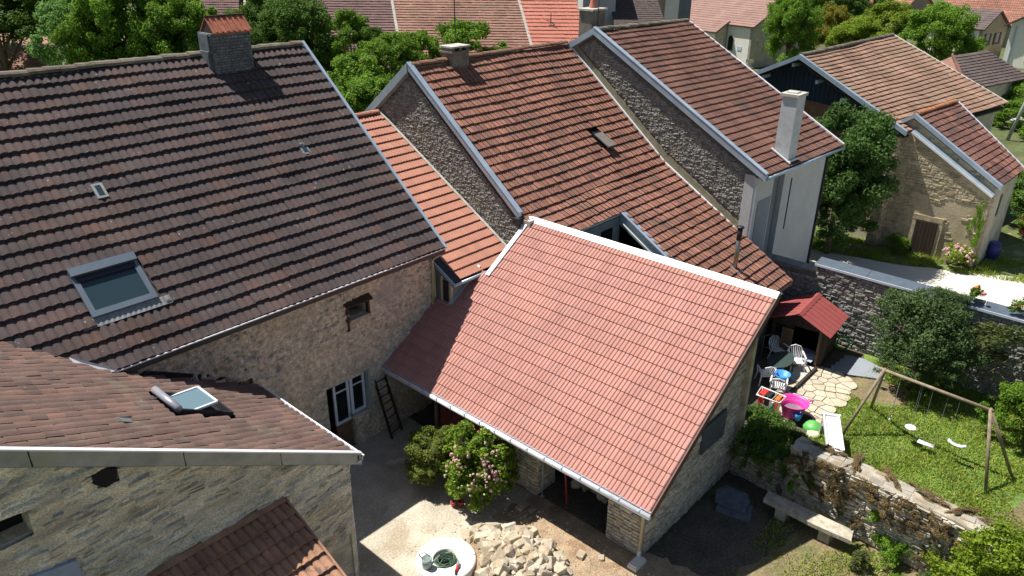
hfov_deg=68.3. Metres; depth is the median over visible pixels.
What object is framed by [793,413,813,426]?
rubber bag
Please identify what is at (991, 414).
swing set
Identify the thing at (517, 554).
rubble stone
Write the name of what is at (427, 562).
watering can
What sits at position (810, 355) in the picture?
cloth heap
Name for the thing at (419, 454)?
shrub
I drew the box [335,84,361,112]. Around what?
tree
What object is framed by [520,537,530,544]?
rubble stone
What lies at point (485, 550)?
rubble stone
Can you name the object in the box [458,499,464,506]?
flower pot
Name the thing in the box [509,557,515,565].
rubble stone
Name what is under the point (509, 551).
rubble stone
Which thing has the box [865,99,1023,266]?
barn annex
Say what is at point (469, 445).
hydrangea
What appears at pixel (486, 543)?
rubble stone
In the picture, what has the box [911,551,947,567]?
wall plant
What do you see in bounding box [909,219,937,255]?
stable door
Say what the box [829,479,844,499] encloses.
wall plant
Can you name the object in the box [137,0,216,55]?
tree
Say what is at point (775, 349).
garden chair
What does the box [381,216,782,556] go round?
garage
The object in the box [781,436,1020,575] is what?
garden wall
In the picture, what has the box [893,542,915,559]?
wall plant
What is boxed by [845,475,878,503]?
wall plant
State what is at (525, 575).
rubble stone
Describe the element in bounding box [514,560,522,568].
rubble stone
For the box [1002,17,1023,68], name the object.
house
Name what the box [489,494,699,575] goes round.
earth strip
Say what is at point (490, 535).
rubble stone
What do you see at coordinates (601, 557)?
loose stone
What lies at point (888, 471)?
wall plant
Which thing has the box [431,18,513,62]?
tree
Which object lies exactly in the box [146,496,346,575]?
lean to
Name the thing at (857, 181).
tree
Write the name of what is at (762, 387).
drying rack
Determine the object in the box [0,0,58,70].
tree
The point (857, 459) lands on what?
wall plant
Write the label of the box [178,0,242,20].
row house
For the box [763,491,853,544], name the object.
stone bench
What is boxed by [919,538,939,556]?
wall plant
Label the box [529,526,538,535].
rubble stone
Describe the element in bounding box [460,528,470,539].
rubble stone
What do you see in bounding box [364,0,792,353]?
stone house
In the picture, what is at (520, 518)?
gravel
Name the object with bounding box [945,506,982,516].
wall plant
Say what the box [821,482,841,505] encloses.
wall plant
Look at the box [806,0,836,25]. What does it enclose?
tree
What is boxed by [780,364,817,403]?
concrete platform
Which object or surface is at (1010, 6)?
house
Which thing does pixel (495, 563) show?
rubble stone
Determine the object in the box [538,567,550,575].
rubble stone
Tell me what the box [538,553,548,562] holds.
rubble stone
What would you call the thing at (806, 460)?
wall plant
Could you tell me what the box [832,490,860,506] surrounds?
wall plant
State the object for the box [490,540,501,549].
rubble stone
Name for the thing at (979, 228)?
ivy
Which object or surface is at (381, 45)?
tree
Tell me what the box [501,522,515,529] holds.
rubble stone
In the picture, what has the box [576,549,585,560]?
loose stone
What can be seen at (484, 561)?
rubble stone
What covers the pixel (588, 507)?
garage floor
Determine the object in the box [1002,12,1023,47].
house
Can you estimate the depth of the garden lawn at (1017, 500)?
24.59 m
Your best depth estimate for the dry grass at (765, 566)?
20.10 m
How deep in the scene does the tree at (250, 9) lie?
52.46 m
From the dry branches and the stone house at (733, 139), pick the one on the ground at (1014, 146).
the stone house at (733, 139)
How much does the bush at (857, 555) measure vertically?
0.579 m
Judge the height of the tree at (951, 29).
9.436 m
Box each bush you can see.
[95,52,155,60]
[848,549,872,570]
[877,548,902,566]
[915,570,934,575]
[963,285,1023,312]
[992,97,1023,129]
[1001,80,1023,107]
[1008,171,1023,218]
[1013,213,1023,234]
[1018,126,1023,137]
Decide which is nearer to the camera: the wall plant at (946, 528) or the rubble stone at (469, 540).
the wall plant at (946, 528)
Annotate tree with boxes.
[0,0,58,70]
[23,0,121,65]
[49,0,185,63]
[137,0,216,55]
[222,0,331,41]
[249,0,348,85]
[324,8,371,56]
[327,51,393,109]
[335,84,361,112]
[346,74,392,112]
[352,26,385,57]
[353,30,420,78]
[383,30,440,74]
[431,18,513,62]
[762,0,825,62]
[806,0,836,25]
[812,2,854,47]
[812,98,901,253]
[820,15,888,49]
[822,0,867,17]
[844,0,893,15]
[853,0,913,40]
[895,0,981,63]
[973,36,987,51]
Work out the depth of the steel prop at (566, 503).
21.88 m
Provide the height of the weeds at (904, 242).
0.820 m
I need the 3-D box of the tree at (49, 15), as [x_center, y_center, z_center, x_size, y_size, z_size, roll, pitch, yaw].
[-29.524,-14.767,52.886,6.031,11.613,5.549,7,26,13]
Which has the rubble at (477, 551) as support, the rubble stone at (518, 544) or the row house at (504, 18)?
the rubble stone at (518, 544)
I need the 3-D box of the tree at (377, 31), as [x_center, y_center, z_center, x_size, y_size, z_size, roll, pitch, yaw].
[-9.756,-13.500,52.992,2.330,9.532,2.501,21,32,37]
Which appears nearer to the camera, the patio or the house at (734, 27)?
the patio
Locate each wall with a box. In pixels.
[730,439,787,495]
[764,252,1023,403]
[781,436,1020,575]
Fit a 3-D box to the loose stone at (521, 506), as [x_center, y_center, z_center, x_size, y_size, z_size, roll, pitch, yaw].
[0.297,6.300,21.814,0.293,0.100,0.412,21,32,36]
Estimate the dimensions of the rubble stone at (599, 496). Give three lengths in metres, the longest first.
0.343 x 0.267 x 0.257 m
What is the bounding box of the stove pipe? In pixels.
[729,225,744,274]
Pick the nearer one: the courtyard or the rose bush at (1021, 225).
the courtyard
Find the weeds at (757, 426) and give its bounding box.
[728,403,812,469]
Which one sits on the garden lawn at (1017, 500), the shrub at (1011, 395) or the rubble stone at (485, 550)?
the shrub at (1011, 395)
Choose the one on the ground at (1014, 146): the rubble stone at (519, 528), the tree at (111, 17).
the tree at (111, 17)
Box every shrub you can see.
[403,424,454,484]
[868,286,991,390]
[974,380,1023,442]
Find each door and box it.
[332,380,353,444]
[779,326,793,350]
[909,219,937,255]
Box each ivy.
[742,437,803,483]
[920,521,1023,575]
[966,199,985,250]
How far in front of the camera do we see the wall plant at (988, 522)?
18.60 m
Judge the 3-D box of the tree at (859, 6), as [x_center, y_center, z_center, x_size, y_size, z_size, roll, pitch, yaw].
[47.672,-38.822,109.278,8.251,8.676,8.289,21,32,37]
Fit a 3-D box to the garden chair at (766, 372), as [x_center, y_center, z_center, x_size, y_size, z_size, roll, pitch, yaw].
[9.369,3.121,27.803,0.610,0.929,0.713,1,25,0]
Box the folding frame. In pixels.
[760,334,777,355]
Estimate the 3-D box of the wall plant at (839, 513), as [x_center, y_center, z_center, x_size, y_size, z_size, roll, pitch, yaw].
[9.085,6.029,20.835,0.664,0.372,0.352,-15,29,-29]
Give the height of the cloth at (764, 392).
0.418 m
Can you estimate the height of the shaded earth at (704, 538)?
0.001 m
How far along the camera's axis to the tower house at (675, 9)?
79.93 m
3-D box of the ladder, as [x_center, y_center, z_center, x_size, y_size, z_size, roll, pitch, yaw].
[-4.015,3.856,24.703,0.627,2.068,0.617,15,29,28]
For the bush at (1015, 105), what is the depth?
65.48 m
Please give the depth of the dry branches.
26.59 m
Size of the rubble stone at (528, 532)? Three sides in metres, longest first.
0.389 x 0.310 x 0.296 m
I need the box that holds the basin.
[774,369,790,390]
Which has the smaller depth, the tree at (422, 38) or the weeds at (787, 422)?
the weeds at (787, 422)
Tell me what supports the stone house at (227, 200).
on the ground at (1014, 146)
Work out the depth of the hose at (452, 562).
19.62 m
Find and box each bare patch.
[850,377,915,406]
[994,501,1023,531]
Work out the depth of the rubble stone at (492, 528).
20.50 m
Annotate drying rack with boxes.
[756,386,786,409]
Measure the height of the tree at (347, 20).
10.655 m
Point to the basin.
(784, 375)
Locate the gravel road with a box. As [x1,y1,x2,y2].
[809,249,1023,309]
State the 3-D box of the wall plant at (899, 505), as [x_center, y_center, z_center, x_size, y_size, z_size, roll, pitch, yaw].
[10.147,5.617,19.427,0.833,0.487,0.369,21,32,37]
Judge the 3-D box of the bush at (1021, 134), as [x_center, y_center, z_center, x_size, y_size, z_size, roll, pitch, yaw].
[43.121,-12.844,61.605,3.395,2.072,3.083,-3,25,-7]
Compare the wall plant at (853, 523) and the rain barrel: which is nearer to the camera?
the wall plant at (853, 523)
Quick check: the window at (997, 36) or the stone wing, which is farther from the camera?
the window at (997, 36)
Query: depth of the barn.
42.14 m
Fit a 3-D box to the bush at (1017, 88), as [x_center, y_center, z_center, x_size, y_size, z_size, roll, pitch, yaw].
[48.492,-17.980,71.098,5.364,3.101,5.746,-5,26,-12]
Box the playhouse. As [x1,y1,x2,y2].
[765,292,848,368]
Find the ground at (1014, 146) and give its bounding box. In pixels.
[8,0,1023,552]
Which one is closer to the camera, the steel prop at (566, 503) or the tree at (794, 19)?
the steel prop at (566, 503)
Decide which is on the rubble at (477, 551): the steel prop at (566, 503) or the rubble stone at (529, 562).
the rubble stone at (529, 562)
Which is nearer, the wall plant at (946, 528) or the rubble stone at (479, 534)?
the wall plant at (946, 528)
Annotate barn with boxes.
[755,33,1008,237]
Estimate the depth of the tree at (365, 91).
37.92 m
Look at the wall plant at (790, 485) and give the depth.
21.47 m
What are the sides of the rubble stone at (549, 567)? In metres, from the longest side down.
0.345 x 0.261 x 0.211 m
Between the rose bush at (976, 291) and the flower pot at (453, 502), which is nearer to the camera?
the flower pot at (453, 502)
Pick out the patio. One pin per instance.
(824, 389)
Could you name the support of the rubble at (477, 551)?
on the courtyard
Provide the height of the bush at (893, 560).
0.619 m
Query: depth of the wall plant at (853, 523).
20.48 m
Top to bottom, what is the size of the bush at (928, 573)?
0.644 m
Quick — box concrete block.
[627,556,645,572]
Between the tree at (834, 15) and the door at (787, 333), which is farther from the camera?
the tree at (834, 15)
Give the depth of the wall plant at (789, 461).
21.31 m
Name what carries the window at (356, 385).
in the stone house at (227, 200)
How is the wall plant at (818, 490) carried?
attached to the garden wall at (962, 521)
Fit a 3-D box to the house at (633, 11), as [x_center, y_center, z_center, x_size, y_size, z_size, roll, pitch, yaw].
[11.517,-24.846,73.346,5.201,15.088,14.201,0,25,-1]
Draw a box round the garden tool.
[455,560,459,574]
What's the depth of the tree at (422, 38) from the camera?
46.71 m
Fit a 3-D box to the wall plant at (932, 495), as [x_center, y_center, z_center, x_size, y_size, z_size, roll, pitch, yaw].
[10.741,5.327,19.525,0.396,0.182,1.244,-9,27,-20]
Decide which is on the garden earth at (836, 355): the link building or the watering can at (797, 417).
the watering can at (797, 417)
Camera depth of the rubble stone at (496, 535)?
20.11 m
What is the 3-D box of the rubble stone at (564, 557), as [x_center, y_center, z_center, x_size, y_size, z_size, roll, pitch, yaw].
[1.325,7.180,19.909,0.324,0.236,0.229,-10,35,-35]
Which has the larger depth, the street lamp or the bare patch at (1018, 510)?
the street lamp
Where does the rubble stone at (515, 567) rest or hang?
on the rubble at (477, 551)
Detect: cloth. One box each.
[757,389,769,403]
[763,391,774,405]
[773,395,783,409]
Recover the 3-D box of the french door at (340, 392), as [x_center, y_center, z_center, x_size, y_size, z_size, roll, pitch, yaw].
[-5.316,4.004,23.785,0.090,2.480,0.570,21,32,37]
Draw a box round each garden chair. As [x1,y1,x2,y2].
[754,364,777,386]
[767,335,788,358]
[769,375,787,393]
[787,344,806,371]
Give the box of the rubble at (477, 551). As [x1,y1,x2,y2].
[470,541,525,575]
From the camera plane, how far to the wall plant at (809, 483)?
21.07 m
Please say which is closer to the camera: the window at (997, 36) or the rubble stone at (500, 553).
the rubble stone at (500, 553)
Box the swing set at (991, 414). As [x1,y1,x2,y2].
[842,367,1011,493]
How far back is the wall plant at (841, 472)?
20.40 m
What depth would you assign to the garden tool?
19.21 m
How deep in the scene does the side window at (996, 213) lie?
37.73 m
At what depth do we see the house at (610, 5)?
69.57 m
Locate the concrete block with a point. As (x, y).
(635, 564)
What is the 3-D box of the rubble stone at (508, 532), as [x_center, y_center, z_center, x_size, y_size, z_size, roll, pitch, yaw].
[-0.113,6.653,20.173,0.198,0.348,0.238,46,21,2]
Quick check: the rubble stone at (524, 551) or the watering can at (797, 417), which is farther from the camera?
the watering can at (797, 417)
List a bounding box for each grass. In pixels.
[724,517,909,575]
[735,524,918,575]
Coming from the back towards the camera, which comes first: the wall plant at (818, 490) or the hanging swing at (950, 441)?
the hanging swing at (950, 441)
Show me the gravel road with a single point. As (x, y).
(1000, 291)
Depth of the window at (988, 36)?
99.68 m
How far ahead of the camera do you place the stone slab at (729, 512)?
21.56 m
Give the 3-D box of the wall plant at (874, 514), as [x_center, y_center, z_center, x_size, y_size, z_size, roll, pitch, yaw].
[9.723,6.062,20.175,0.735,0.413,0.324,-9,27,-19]
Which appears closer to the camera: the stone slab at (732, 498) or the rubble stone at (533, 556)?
the rubble stone at (533, 556)
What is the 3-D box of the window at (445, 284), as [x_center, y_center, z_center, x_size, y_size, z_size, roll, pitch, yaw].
[-2.182,0.089,24.804,0.200,0.700,0.030,21,32,37]
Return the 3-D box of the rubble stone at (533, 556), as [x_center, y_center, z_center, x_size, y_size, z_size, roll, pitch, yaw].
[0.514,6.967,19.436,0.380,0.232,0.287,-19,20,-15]
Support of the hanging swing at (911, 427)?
hanging from the swing set at (991, 414)
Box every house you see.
[0,13,446,444]
[0,33,57,70]
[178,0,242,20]
[316,0,395,73]
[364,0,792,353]
[391,0,529,56]
[518,0,578,48]
[567,0,845,262]
[578,0,615,29]
[612,0,663,29]
[658,0,691,19]
[690,0,806,67]
[833,0,933,30]
[922,7,1011,57]
[936,48,1023,108]
[943,0,1023,12]
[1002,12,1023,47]
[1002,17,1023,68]
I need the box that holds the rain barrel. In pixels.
[986,240,1001,259]
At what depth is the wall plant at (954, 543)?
18.76 m
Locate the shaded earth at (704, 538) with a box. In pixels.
[647,474,805,575]
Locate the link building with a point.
(475, 243)
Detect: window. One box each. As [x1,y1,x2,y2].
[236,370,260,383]
[348,370,372,418]
[443,280,447,300]
[601,227,612,240]
[699,408,727,454]
[727,35,733,50]
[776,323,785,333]
[984,34,991,45]
[992,32,1001,44]
[995,194,1002,215]
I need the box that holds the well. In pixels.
[416,537,476,575]
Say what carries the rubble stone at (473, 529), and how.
on the courtyard
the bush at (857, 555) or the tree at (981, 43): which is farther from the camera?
the tree at (981, 43)
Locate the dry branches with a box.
[978,355,1023,394]
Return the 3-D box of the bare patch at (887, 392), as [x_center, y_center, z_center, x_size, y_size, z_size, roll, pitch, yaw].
[13.347,3.764,27.610,2.427,0.001,2.102,21,32,37]
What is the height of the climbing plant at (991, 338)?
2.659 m
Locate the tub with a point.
(793, 404)
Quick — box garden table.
[764,351,793,381]
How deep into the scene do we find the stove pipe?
28.29 m
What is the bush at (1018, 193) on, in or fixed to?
on the grass verge
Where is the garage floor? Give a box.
[409,403,607,534]
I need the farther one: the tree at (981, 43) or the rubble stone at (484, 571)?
the tree at (981, 43)
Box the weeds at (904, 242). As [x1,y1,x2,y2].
[885,234,911,253]
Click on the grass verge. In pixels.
(1012, 245)
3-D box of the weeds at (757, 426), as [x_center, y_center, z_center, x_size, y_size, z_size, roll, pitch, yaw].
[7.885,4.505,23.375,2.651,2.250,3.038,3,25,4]
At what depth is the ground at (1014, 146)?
57.70 m
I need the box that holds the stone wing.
[0,341,363,575]
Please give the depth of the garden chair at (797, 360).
28.82 m
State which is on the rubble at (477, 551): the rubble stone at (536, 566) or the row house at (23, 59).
the rubble stone at (536, 566)
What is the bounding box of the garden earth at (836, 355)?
[744,345,863,446]
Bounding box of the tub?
[778,393,812,420]
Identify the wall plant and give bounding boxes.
[783,454,802,466]
[786,473,799,492]
[800,450,808,469]
[800,471,815,489]
[805,484,827,503]
[808,458,840,479]
[812,441,847,456]
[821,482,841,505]
[827,464,849,486]
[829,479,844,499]
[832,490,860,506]
[835,504,846,517]
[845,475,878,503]
[849,517,864,534]
[850,452,864,474]
[865,510,879,522]
[870,532,897,550]
[873,509,908,533]
[877,496,890,517]
[882,466,902,492]
[889,496,921,519]
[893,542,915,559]
[904,518,940,542]
[906,480,950,507]
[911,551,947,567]
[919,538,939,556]
[924,508,941,538]
[934,523,953,539]
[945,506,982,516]
[948,539,961,550]
[976,516,1012,531]
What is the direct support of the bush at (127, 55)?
on the ground at (1014, 146)
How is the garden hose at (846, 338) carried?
hanging from the playhouse
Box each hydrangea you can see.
[438,419,519,511]
[942,242,978,264]
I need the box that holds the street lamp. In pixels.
[1006,103,1023,140]
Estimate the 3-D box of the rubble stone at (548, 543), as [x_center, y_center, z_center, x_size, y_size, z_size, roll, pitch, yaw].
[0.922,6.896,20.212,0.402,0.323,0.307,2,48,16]
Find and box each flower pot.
[450,499,456,506]
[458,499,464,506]
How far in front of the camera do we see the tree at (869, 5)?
112.86 m
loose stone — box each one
[515,501,529,511]
[528,507,536,512]
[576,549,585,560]
[599,554,603,560]
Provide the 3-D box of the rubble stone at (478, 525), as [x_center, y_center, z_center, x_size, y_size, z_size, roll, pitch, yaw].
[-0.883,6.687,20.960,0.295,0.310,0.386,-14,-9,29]
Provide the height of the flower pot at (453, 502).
0.160 m
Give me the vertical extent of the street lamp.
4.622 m
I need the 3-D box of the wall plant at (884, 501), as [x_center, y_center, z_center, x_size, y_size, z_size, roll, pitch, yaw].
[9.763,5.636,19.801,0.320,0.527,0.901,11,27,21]
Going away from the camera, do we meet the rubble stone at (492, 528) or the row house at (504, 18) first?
the rubble stone at (492, 528)
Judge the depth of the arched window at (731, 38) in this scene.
96.17 m
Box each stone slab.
[715,485,749,514]
[715,504,752,522]
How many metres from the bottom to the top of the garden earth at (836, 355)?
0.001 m
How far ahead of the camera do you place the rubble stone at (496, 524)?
20.76 m
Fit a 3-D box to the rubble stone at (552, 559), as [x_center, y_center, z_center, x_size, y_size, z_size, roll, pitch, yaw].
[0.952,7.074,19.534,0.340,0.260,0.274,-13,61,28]
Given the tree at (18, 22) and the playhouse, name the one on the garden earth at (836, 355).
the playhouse
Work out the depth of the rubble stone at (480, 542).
19.90 m
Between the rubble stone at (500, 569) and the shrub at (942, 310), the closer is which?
the rubble stone at (500, 569)
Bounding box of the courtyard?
[350,417,573,575]
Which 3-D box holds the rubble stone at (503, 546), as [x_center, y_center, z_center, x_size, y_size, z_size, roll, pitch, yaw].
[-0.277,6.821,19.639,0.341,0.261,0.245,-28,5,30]
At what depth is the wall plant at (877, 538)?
20.06 m
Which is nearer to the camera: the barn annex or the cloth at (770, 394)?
the cloth at (770, 394)
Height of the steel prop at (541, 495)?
2.500 m
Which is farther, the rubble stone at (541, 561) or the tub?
the tub
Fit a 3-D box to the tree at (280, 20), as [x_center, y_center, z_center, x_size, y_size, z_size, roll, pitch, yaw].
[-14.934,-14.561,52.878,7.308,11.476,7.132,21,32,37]
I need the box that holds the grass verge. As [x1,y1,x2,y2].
[812,222,1023,277]
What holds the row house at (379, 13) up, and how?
on the ground at (1014, 146)
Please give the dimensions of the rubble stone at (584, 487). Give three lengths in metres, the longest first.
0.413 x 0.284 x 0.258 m
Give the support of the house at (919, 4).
on the ground at (1014, 146)
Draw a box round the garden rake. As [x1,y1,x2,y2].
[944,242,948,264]
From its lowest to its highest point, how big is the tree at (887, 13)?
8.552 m
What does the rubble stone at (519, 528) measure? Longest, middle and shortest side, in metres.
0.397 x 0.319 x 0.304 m
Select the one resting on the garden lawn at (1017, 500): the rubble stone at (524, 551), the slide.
the slide
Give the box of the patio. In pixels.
[775,366,856,425]
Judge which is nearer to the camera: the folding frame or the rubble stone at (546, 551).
the rubble stone at (546, 551)
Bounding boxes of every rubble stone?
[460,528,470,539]
[466,537,473,543]
[469,526,478,534]
[472,523,484,528]
[475,531,487,543]
[475,567,488,575]
[478,525,486,531]
[478,555,490,566]
[479,538,489,547]
[482,541,493,551]
[482,546,495,557]
[485,522,501,530]
[486,525,501,531]
[486,531,496,539]
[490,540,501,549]
[491,547,505,561]
[493,557,508,567]
[494,533,500,539]
[494,562,510,575]
[496,543,506,550]
[497,571,510,575]
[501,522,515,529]
[502,556,509,565]
[503,530,512,537]
[503,544,515,557]
[505,533,521,542]
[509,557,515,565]
[510,564,518,571]
[513,525,527,533]
[513,539,523,548]
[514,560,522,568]
[515,550,520,557]
[515,574,533,575]
[516,556,525,562]
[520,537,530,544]
[520,548,528,555]
[522,543,534,552]
[523,528,533,538]
[523,559,533,570]
[523,569,534,575]
[526,550,538,561]
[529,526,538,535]
[530,562,539,572]
[535,558,544,564]
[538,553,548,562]
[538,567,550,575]
[541,539,553,549]
[541,544,552,555]
[544,563,552,570]
[547,556,555,565]
[552,561,566,574]
[560,553,567,561]
[571,480,580,488]
[580,483,588,491]
[596,492,607,499]
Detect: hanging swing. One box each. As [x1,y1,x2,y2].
[905,388,922,430]
[917,390,948,448]
[947,403,977,447]
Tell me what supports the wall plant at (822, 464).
attached to the garden wall at (962, 521)
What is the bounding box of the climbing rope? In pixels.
[888,379,900,419]
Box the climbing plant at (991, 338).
[960,320,1023,367]
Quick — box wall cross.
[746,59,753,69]
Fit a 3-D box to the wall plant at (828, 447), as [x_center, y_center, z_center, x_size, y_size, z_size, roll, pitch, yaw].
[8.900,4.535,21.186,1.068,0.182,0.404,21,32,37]
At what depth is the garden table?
28.21 m
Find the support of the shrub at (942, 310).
on the garden lawn at (1017, 500)
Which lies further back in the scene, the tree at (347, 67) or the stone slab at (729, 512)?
the tree at (347, 67)
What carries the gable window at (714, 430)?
in the garage
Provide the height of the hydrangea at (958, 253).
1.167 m
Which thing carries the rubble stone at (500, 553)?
on the rubble at (477, 551)
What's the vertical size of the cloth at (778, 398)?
0.418 m
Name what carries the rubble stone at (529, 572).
on the rubble at (477, 551)
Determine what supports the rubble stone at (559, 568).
on the courtyard
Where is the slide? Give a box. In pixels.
[818,412,844,452]
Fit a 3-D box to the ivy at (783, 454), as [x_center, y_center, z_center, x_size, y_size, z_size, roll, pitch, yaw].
[7.661,5.014,22.110,2.095,1.436,1.332,21,32,37]
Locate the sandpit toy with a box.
[803,420,822,438]
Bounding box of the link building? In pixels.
[355,109,506,306]
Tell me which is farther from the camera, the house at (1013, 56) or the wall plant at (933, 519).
the house at (1013, 56)
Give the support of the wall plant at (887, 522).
attached to the garden wall at (962, 521)
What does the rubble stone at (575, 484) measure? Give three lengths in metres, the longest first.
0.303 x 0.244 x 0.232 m
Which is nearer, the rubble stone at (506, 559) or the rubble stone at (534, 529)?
the rubble stone at (506, 559)
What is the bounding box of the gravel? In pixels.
[392,492,653,575]
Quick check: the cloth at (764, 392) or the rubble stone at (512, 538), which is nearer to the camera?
the rubble stone at (512, 538)
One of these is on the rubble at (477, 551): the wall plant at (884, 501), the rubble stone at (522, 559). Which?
the rubble stone at (522, 559)
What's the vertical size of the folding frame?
0.941 m
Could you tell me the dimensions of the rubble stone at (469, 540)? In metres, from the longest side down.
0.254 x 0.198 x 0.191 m
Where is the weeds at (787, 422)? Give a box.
[744,403,796,444]
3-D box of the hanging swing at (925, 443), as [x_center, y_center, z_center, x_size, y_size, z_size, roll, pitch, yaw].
[13.304,4.161,23.876,0.480,1.893,0.204,21,32,37]
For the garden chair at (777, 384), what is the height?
0.929 m
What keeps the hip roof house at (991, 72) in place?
on the ground at (1014, 146)
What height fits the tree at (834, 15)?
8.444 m
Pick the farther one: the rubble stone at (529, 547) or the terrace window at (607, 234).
the terrace window at (607, 234)
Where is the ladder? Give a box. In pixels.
[375,375,402,438]
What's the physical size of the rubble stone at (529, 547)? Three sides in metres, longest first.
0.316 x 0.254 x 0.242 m
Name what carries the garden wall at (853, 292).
on the ground at (1014, 146)
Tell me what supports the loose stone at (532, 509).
on the earth strip
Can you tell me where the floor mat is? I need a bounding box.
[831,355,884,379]
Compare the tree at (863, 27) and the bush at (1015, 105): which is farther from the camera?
the tree at (863, 27)
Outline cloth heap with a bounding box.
[790,346,815,363]
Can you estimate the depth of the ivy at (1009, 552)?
17.67 m
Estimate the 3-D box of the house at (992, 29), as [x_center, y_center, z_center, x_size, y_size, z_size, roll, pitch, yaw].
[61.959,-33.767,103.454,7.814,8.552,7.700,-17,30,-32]
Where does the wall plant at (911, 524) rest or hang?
attached to the garden wall at (962, 521)
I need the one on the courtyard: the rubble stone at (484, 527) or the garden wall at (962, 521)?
the rubble stone at (484, 527)
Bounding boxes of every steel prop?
[540,462,543,497]
[563,474,570,505]
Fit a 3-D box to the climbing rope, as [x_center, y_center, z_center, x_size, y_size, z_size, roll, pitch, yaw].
[12.541,3.610,24.703,0.042,1.574,0.300,21,32,37]
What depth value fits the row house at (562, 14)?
62.53 m
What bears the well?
on the courtyard
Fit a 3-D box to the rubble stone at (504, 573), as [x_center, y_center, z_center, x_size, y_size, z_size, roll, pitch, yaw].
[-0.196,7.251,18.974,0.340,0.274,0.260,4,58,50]
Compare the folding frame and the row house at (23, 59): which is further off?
the row house at (23, 59)
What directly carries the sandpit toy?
on the garden earth at (836, 355)
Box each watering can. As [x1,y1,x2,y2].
[418,552,439,569]
[790,412,802,420]
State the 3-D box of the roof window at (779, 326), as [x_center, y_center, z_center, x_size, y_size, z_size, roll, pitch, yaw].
[10.461,1.590,29.387,0.350,0.400,0.020,19,31,34]
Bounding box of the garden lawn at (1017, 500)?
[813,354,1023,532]
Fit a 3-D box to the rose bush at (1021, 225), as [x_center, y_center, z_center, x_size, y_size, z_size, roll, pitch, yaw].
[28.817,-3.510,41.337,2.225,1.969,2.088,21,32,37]
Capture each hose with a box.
[435,551,456,567]
[835,335,849,349]

